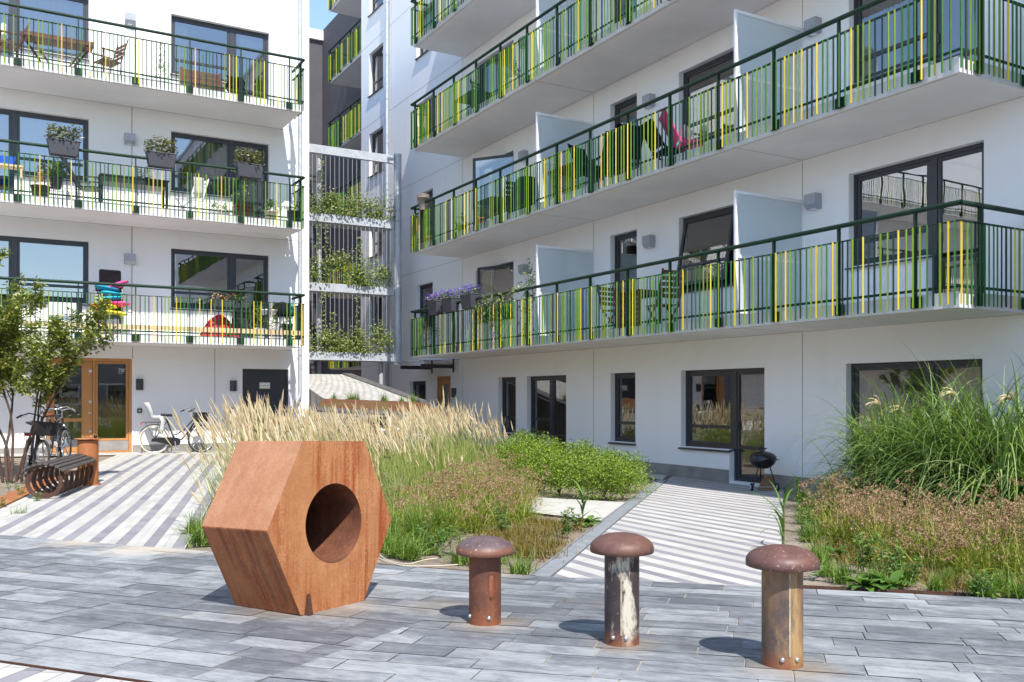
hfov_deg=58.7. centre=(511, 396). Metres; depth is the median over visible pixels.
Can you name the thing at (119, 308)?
chair
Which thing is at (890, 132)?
apartment building
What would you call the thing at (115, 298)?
cushion
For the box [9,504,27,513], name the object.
kerb tuft
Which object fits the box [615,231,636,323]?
balcony door
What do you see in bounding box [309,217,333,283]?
climbing plant
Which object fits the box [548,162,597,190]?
table
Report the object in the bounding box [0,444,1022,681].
ground
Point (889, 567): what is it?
red tuft
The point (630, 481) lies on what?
shrub
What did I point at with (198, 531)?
leafy weed
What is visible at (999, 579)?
green tuft
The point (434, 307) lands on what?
planter box
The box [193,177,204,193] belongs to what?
towel
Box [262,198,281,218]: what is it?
potted plant
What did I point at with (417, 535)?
green tuft
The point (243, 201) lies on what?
trellis planter
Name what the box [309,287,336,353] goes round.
climbing plant
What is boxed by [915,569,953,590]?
green tuft
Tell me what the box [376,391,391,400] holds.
roof tuft
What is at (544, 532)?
red tuft
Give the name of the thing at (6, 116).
balcony door
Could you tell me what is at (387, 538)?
green tuft
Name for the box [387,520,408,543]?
green tuft
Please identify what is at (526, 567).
green tuft
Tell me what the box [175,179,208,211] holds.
chair
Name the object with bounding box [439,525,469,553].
leafy weed
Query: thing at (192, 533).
green tuft
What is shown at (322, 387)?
ramp building
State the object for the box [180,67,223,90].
garden bench
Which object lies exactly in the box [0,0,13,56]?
balcony door
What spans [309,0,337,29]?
sky
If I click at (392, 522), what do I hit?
long tuft
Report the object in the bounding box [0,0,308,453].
apartment building
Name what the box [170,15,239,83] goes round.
window
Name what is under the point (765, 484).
board
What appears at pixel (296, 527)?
hexagon nut sculpture
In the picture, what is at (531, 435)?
shrub
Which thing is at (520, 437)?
shrub
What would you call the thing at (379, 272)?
climbing plant
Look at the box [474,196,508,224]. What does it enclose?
table
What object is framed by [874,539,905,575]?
leafy weed
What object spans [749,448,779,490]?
kettle grill
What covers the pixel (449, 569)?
steel edging
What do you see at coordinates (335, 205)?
climbing plant
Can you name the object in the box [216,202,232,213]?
potted plant
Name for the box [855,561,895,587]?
green tuft
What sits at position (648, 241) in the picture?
wall lamp
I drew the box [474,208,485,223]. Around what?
potted plant
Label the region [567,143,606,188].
chair
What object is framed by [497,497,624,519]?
cream path
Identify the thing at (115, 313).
cushion
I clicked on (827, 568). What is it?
green tuft
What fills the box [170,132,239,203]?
window
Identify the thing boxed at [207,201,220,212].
potted plant
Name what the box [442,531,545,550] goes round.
red tuft
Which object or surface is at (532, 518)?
red tuft
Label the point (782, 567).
mushroom bollard
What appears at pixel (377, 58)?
window
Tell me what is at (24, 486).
sand weed
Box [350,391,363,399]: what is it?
roof tuft
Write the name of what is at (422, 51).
window
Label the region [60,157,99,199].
chair
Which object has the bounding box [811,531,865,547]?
red tuft
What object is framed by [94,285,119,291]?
cushion
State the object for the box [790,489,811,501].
green tuft
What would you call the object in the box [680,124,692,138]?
cushion
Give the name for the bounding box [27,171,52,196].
potted plant
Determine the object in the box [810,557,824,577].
leafy weed
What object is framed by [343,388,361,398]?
roof tuft
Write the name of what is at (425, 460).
reed grass
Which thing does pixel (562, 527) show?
red tuft
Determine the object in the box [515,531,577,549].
red tuft
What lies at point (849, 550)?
red tuft
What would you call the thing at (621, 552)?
mushroom bollard
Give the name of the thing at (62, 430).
bicycle
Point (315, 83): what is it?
apartment building
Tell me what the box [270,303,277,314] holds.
potted plant
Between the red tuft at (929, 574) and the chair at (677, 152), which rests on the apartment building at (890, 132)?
the chair at (677, 152)
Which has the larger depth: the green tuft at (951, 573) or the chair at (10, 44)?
the chair at (10, 44)
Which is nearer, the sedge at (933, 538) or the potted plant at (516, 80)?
the sedge at (933, 538)
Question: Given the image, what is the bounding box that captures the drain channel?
[530,479,666,576]
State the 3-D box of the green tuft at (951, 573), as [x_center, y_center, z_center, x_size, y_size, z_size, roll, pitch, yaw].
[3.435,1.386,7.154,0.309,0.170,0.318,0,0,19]
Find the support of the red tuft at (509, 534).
on the ground at (791, 539)
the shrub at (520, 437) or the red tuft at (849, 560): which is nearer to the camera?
the red tuft at (849, 560)
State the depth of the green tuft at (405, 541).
8.86 m
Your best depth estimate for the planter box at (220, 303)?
21.63 m
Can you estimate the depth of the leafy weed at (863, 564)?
7.64 m
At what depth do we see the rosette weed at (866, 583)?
6.92 m
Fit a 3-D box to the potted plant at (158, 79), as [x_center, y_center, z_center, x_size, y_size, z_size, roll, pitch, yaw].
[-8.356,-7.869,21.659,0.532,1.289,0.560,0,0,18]
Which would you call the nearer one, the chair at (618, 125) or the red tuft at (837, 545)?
the red tuft at (837, 545)
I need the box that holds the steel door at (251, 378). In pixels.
[242,369,287,440]
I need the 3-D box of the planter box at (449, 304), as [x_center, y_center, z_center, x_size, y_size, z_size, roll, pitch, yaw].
[-1.586,-2.464,23.237,0.785,0.608,0.763,0,0,-30]
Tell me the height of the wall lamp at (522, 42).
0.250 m
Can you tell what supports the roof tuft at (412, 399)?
on the ramp building at (322, 387)
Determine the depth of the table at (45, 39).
20.34 m
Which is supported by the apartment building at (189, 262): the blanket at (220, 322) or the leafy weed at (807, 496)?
the blanket at (220, 322)
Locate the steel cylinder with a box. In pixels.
[74,435,101,485]
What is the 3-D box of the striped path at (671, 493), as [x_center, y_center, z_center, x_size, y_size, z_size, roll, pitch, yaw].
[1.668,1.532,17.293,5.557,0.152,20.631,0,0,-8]
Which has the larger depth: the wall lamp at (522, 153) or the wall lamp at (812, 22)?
the wall lamp at (522, 153)
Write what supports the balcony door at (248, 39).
in the apartment building at (189, 262)
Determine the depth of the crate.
19.72 m
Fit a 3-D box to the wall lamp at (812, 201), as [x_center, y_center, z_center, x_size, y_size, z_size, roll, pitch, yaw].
[4.990,-3.235,15.098,0.160,0.250,0.240,0,0,-30]
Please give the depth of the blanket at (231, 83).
22.27 m
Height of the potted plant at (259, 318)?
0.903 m
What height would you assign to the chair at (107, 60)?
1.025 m
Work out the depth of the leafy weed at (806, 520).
10.17 m
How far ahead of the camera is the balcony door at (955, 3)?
13.34 m
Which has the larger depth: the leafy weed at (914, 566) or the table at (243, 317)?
the table at (243, 317)
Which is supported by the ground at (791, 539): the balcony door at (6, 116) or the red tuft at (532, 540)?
the red tuft at (532, 540)
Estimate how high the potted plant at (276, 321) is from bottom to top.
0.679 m
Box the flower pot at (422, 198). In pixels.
[417,193,428,210]
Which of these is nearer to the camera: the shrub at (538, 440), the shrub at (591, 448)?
the shrub at (591, 448)
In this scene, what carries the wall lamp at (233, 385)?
attached to the apartment building at (189, 262)
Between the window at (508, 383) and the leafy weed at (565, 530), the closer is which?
the leafy weed at (565, 530)
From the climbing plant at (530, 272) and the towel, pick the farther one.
the towel
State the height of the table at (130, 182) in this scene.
0.740 m
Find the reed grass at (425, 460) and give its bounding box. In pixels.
[157,389,518,520]
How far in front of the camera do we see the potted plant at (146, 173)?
21.40 m
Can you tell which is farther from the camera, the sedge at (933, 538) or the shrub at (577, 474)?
the shrub at (577, 474)
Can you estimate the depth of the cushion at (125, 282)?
20.93 m
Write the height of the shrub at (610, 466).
0.741 m
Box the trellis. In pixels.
[309,144,401,383]
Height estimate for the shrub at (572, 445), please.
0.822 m
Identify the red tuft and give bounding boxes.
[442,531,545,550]
[455,525,540,540]
[478,517,552,533]
[489,529,529,542]
[501,533,560,550]
[504,522,572,538]
[509,537,543,557]
[509,537,579,562]
[513,513,555,524]
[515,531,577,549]
[520,516,580,526]
[536,515,599,534]
[789,498,829,507]
[794,535,856,555]
[804,520,848,535]
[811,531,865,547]
[812,545,907,570]
[832,543,910,561]
[859,559,940,580]
[879,560,941,583]
[898,563,1023,595]
[962,573,1023,593]
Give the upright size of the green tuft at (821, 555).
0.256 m
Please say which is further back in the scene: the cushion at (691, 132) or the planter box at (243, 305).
the planter box at (243, 305)
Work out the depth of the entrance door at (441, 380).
27.73 m
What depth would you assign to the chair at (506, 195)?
21.78 m
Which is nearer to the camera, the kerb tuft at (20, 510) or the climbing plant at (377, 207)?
the kerb tuft at (20, 510)
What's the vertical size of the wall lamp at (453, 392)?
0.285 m
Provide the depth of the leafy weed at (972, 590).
6.58 m
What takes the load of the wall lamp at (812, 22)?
attached to the apartment building at (890, 132)
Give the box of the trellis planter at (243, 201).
[227,159,256,216]
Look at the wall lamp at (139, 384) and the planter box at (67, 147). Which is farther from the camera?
the wall lamp at (139, 384)
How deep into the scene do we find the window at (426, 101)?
29.89 m
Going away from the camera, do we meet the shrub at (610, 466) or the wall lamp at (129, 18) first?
the shrub at (610, 466)
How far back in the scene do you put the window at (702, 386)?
18.00 m
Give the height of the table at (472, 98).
0.740 m
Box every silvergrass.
[773,363,979,510]
[800,343,1023,538]
[867,351,1023,543]
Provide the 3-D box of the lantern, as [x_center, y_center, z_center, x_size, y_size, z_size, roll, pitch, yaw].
[-5.764,-4.655,23.230,0.320,0.660,0.320,0,0,-30]
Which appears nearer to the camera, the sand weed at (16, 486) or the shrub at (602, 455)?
the sand weed at (16, 486)
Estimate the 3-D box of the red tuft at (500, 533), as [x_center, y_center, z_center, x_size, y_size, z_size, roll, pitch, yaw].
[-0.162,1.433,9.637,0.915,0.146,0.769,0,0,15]
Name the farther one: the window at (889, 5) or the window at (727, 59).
the window at (727, 59)
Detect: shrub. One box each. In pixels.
[490,437,538,480]
[491,429,540,470]
[508,431,561,478]
[509,427,546,461]
[511,442,567,491]
[526,447,589,495]
[528,438,575,481]
[547,449,610,497]
[550,439,596,482]
[563,437,615,483]
[572,451,631,500]
[585,446,639,489]
[598,460,649,499]
[605,450,658,492]
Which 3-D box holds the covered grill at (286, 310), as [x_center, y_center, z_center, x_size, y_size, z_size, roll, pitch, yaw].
[-5.805,-1.914,23.033,0.600,0.981,0.600,0,0,-30]
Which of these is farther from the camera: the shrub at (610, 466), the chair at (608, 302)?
the chair at (608, 302)
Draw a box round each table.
[22,30,94,66]
[97,173,168,207]
[231,311,254,336]
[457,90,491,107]
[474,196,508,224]
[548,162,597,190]
[618,289,663,327]
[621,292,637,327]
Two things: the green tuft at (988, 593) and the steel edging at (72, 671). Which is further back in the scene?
the green tuft at (988, 593)
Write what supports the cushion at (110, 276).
on the cushion at (102, 288)
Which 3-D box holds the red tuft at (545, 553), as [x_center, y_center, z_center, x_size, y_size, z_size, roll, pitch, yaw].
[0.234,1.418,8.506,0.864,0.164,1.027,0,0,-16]
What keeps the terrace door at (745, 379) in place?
in the apartment building at (890, 132)
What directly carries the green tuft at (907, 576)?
on the ground at (791, 539)
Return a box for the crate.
[0,155,15,164]
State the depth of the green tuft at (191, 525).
9.91 m
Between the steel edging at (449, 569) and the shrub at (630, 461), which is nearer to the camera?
the steel edging at (449, 569)
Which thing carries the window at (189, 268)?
in the apartment building at (189, 262)
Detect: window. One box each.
[0,237,89,318]
[14,0,90,60]
[14,110,87,181]
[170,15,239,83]
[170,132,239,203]
[170,249,262,335]
[367,0,382,17]
[367,46,382,97]
[367,214,381,258]
[368,128,382,177]
[370,297,381,338]
[413,381,448,401]
[415,5,431,59]
[416,283,432,330]
[417,190,432,239]
[420,101,430,136]
[473,153,512,217]
[473,262,513,323]
[480,44,511,103]
[499,377,543,434]
[527,376,558,443]
[608,373,635,444]
[674,206,733,293]
[678,369,763,476]
[683,51,733,138]
[844,361,979,459]
[845,152,981,269]
[846,0,972,87]
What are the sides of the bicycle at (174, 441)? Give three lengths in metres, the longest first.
1.769 x 1.249 x 0.631 m
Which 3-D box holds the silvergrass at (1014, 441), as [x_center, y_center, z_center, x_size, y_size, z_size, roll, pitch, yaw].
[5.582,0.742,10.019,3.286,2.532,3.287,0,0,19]
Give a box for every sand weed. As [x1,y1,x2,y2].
[6,481,19,490]
[17,483,25,494]
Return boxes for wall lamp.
[124,12,135,25]
[124,132,135,144]
[124,253,135,264]
[136,379,142,390]
[230,380,236,391]
[451,388,455,397]
[518,36,524,48]
[518,150,527,161]
[518,264,527,274]
[642,93,654,108]
[642,235,654,248]
[804,16,821,36]
[804,192,821,209]
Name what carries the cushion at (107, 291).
on the cushion at (115, 298)
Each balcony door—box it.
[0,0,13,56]
[0,108,13,192]
[0,235,13,304]
[232,27,267,97]
[232,140,267,217]
[232,253,267,337]
[615,0,634,22]
[615,96,636,174]
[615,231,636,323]
[908,0,976,63]
[908,142,983,293]
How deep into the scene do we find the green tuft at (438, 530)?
9.48 m
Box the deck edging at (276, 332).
[22,321,300,334]
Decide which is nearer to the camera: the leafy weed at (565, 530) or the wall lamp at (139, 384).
the leafy weed at (565, 530)
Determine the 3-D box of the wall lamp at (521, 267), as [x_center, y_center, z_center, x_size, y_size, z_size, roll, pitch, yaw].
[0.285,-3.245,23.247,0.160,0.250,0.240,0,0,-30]
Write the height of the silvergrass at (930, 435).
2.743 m
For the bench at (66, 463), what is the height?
0.544 m
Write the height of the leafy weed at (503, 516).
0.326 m
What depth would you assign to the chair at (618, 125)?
17.93 m
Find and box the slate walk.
[0,535,1023,681]
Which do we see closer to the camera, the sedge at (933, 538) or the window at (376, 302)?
the sedge at (933, 538)
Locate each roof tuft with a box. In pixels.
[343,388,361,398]
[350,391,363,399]
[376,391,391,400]
[402,391,420,401]
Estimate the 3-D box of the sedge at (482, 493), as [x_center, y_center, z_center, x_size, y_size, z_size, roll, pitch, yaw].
[-0.452,1.210,12.671,2.509,0.793,6.900,0,0,7]
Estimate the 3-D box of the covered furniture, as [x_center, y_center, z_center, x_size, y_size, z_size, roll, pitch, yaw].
[0.344,-4.680,21.303,0.760,0.960,0.748,0,0,-30]
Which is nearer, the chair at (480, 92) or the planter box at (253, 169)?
the planter box at (253, 169)
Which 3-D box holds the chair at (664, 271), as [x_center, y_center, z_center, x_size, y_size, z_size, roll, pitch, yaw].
[2.885,-1.834,17.160,0.499,1.082,0.699,0,0,-20]
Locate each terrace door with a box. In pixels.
[544,375,565,446]
[719,368,763,482]
[905,359,981,434]
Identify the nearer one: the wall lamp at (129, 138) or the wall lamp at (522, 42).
the wall lamp at (129, 138)
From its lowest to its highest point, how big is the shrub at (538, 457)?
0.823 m
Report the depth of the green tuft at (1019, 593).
6.57 m
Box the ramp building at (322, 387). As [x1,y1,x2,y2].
[309,373,451,455]
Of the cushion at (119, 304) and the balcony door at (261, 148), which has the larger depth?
the balcony door at (261, 148)
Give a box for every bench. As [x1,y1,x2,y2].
[21,453,96,498]
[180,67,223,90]
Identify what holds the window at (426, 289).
in the apartment building at (890, 132)
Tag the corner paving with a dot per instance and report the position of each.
(44, 675)
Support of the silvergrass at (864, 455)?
on the ground at (791, 539)
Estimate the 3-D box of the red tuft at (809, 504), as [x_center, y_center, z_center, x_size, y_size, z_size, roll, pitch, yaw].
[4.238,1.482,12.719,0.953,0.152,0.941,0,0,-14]
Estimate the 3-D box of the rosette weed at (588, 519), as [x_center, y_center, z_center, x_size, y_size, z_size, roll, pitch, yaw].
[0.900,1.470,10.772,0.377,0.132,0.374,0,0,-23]
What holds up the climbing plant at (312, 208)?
attached to the trellis
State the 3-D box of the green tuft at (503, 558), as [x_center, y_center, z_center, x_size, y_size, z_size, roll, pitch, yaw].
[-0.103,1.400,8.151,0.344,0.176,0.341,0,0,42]
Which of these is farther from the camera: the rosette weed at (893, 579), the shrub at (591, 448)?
the shrub at (591, 448)
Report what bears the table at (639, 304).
on the apartment building at (890, 132)
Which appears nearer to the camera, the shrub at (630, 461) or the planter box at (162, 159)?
the shrub at (630, 461)
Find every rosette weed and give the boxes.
[572,515,601,525]
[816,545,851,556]
[842,574,887,591]
[865,570,913,592]
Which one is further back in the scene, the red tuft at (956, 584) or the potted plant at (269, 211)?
the potted plant at (269, 211)
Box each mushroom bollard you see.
[456,535,513,625]
[590,532,653,646]
[745,544,819,670]
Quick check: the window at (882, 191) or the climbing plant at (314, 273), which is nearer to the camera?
the window at (882, 191)
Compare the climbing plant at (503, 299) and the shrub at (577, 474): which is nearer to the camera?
the shrub at (577, 474)
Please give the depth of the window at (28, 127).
21.34 m
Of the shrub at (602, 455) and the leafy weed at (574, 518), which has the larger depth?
the shrub at (602, 455)
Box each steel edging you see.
[0,660,152,681]
[376,563,534,575]
[803,585,1020,599]
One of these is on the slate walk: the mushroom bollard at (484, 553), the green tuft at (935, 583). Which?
the mushroom bollard at (484, 553)
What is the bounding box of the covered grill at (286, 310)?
[270,302,293,338]
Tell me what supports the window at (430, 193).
in the apartment building at (890, 132)
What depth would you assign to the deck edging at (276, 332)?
21.23 m
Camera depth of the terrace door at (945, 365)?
13.26 m
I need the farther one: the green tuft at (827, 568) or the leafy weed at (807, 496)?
the leafy weed at (807, 496)
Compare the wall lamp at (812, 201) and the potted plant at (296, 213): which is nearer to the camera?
the wall lamp at (812, 201)
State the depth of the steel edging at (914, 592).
6.82 m
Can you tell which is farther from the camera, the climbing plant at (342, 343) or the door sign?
the climbing plant at (342, 343)
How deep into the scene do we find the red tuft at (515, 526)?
10.08 m
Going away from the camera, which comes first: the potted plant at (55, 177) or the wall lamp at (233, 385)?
the potted plant at (55, 177)
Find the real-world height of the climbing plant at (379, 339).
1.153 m
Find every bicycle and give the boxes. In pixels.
[16,413,59,480]
[41,406,71,455]
[43,408,75,457]
[138,402,214,452]
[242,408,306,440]
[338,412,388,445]
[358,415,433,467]
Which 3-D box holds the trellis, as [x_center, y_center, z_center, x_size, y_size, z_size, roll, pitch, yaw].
[-5.167,-2.950,27.980,3.530,9.300,0.870,0,0,-30]
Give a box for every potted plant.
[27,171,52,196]
[40,158,70,189]
[142,166,152,177]
[149,41,172,81]
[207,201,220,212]
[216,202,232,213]
[253,306,267,337]
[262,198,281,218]
[262,302,269,314]
[267,315,282,337]
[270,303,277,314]
[281,317,292,338]
[286,202,298,220]
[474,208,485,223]
[503,57,520,85]
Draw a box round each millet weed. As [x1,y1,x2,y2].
[574,481,599,519]
[742,478,795,543]
[790,476,800,497]
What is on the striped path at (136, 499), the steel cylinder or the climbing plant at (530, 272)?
the steel cylinder
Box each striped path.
[0,451,231,548]
[453,447,783,586]
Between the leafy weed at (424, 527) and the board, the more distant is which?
the board
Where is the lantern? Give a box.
[278,201,293,219]
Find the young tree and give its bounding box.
[0,247,117,481]
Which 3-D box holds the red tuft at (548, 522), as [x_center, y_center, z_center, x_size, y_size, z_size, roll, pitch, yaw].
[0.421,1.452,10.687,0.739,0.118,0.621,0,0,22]
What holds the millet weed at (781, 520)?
on the ground at (791, 539)
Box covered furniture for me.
[512,176,534,211]
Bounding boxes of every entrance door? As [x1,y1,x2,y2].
[46,357,131,453]
[437,376,450,406]
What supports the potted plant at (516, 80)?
on the apartment building at (890, 132)
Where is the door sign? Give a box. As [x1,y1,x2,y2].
[260,383,269,388]
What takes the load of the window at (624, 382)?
in the apartment building at (890, 132)
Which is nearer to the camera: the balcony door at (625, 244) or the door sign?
the balcony door at (625, 244)
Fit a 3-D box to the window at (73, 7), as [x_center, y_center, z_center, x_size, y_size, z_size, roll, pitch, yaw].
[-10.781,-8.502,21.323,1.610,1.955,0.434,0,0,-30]
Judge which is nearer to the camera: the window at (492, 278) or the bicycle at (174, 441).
the bicycle at (174, 441)
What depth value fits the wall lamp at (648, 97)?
18.76 m
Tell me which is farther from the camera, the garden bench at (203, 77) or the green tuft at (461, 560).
the garden bench at (203, 77)
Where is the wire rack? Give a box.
[43,182,82,197]
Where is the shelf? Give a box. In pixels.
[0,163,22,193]
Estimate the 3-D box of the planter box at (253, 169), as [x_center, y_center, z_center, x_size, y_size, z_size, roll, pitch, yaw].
[-6.269,-5.582,21.768,0.811,0.713,0.697,0,0,-32]
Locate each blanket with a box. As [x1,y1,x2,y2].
[200,314,238,336]
[225,75,245,94]
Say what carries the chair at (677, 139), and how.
on the apartment building at (890, 132)
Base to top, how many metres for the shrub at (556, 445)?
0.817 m
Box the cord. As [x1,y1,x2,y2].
[378,554,457,566]
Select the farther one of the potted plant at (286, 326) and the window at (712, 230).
the potted plant at (286, 326)
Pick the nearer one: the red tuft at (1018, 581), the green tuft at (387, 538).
the red tuft at (1018, 581)
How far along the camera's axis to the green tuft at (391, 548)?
8.52 m
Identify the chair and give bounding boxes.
[0,22,29,57]
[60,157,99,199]
[92,39,128,73]
[95,287,122,332]
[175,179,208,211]
[472,81,489,101]
[498,181,512,215]
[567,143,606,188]
[592,131,625,183]
[597,284,631,329]
[602,124,642,180]
[639,118,684,159]
[648,268,685,323]
[659,110,705,151]
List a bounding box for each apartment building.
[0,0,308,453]
[309,28,322,373]
[322,0,1023,495]
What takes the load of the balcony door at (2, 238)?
in the apartment building at (189, 262)
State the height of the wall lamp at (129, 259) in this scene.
0.250 m
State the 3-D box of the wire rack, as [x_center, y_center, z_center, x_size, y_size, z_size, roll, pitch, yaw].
[-10.232,-4.587,20.771,0.852,0.524,0.020,0,0,-30]
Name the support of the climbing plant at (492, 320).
attached to the apartment building at (890, 132)
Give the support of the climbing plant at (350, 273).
attached to the trellis
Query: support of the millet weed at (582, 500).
on the ground at (791, 539)
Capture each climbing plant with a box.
[309,155,334,214]
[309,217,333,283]
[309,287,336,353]
[315,182,369,216]
[317,288,370,353]
[321,237,372,286]
[352,319,396,353]
[355,257,394,286]
[357,190,400,221]
[421,325,439,345]
[467,274,534,315]
[485,302,503,336]
[518,256,535,338]
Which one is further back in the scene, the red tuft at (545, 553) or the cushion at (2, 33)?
the cushion at (2, 33)
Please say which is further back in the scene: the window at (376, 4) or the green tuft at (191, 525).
the window at (376, 4)
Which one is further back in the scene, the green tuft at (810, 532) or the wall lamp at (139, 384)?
the wall lamp at (139, 384)
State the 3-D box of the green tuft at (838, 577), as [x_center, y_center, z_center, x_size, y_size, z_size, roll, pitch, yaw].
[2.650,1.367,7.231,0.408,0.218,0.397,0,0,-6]
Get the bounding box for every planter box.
[44,123,83,158]
[143,135,178,169]
[212,293,234,310]
[230,294,249,310]
[233,145,265,179]
[422,291,446,315]
[431,287,464,312]
[457,284,483,309]
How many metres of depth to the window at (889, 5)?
14.28 m
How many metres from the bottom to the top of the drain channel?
0.190 m
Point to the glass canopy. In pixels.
(424, 366)
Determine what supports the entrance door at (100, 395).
in the apartment building at (189, 262)
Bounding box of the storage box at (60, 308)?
[49,301,80,321]
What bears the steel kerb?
on the ground at (791, 539)
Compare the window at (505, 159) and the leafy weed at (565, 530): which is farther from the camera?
the window at (505, 159)
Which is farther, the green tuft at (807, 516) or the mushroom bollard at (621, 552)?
the green tuft at (807, 516)
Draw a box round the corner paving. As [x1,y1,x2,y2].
[0,663,130,681]
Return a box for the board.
[758,476,773,489]
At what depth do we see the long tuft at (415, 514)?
9.60 m
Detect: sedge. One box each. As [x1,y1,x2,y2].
[379,451,559,539]
[798,464,1023,579]
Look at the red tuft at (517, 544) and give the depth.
8.68 m
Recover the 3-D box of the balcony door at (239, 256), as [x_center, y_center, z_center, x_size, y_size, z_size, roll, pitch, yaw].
[-6.800,-2.567,23.608,0.930,2.225,0.090,0,0,-30]
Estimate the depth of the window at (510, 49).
26.42 m
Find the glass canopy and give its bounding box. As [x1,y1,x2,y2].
[395,359,459,373]
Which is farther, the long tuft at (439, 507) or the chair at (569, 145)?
the chair at (569, 145)
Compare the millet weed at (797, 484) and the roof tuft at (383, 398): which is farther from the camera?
the roof tuft at (383, 398)
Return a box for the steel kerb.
[0,470,74,508]
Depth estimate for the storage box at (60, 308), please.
20.32 m
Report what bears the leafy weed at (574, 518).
on the ground at (791, 539)
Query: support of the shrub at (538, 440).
on the ground at (791, 539)
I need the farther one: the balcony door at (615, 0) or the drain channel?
the balcony door at (615, 0)
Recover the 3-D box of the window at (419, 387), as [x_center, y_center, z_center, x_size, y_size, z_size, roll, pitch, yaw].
[-1.921,-0.267,29.768,2.660,0.965,2.240,0,0,-30]
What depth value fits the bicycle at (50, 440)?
20.02 m
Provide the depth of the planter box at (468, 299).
22.18 m
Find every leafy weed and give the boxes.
[190,529,200,545]
[411,513,448,549]
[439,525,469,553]
[492,502,511,531]
[559,510,572,535]
[567,507,581,527]
[794,490,811,512]
[796,501,829,528]
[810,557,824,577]
[850,527,887,571]
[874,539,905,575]
[890,555,924,582]
[963,564,1000,597]
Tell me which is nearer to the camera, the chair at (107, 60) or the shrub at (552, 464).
the shrub at (552, 464)
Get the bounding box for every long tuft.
[388,499,412,535]
[390,492,451,540]
[407,492,471,534]
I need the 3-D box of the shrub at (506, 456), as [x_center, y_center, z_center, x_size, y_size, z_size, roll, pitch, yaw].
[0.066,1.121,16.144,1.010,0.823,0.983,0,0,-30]
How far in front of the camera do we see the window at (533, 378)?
22.69 m
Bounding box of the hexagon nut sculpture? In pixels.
[202,441,390,615]
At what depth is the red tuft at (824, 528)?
9.98 m
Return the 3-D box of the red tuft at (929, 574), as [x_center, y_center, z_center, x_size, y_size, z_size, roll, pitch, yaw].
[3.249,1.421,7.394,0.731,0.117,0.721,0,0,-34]
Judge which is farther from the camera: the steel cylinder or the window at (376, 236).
the window at (376, 236)
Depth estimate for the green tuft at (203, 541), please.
9.14 m
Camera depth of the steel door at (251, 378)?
23.75 m
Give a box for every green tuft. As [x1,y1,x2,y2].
[164,508,204,534]
[172,519,205,543]
[184,518,209,546]
[380,532,404,556]
[381,524,405,551]
[381,526,442,560]
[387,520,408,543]
[397,532,416,550]
[404,526,436,544]
[416,532,451,554]
[428,522,452,540]
[437,538,468,565]
[501,548,539,574]
[501,556,515,562]
[783,501,819,523]
[789,517,829,541]
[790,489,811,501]
[801,536,843,564]
[814,558,843,575]
[820,555,861,584]
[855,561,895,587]
[884,557,923,585]
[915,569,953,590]
[931,562,967,584]
[959,567,1014,597]
[983,565,1023,592]
[1001,573,1023,598]
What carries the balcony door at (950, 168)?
in the apartment building at (890, 132)
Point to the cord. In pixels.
(412, 563)
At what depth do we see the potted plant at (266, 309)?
22.16 m
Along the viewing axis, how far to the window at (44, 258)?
23.80 m
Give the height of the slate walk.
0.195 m
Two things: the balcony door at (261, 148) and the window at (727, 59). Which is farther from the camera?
the balcony door at (261, 148)
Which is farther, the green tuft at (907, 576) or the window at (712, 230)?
the window at (712, 230)
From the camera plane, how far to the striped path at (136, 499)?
12.29 m
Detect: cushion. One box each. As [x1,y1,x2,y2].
[1,23,5,43]
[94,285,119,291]
[97,290,122,295]
[97,295,122,300]
[99,269,120,292]
[103,310,127,315]
[106,281,128,288]
[111,301,129,306]
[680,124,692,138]
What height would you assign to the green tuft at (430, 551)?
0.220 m
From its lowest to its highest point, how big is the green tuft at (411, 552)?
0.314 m
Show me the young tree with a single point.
(14, 370)
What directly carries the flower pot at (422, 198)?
on the apartment building at (890, 132)
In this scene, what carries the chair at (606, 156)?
on the apartment building at (890, 132)
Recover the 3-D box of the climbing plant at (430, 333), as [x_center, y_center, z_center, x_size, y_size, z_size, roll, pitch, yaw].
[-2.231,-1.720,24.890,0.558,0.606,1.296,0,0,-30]

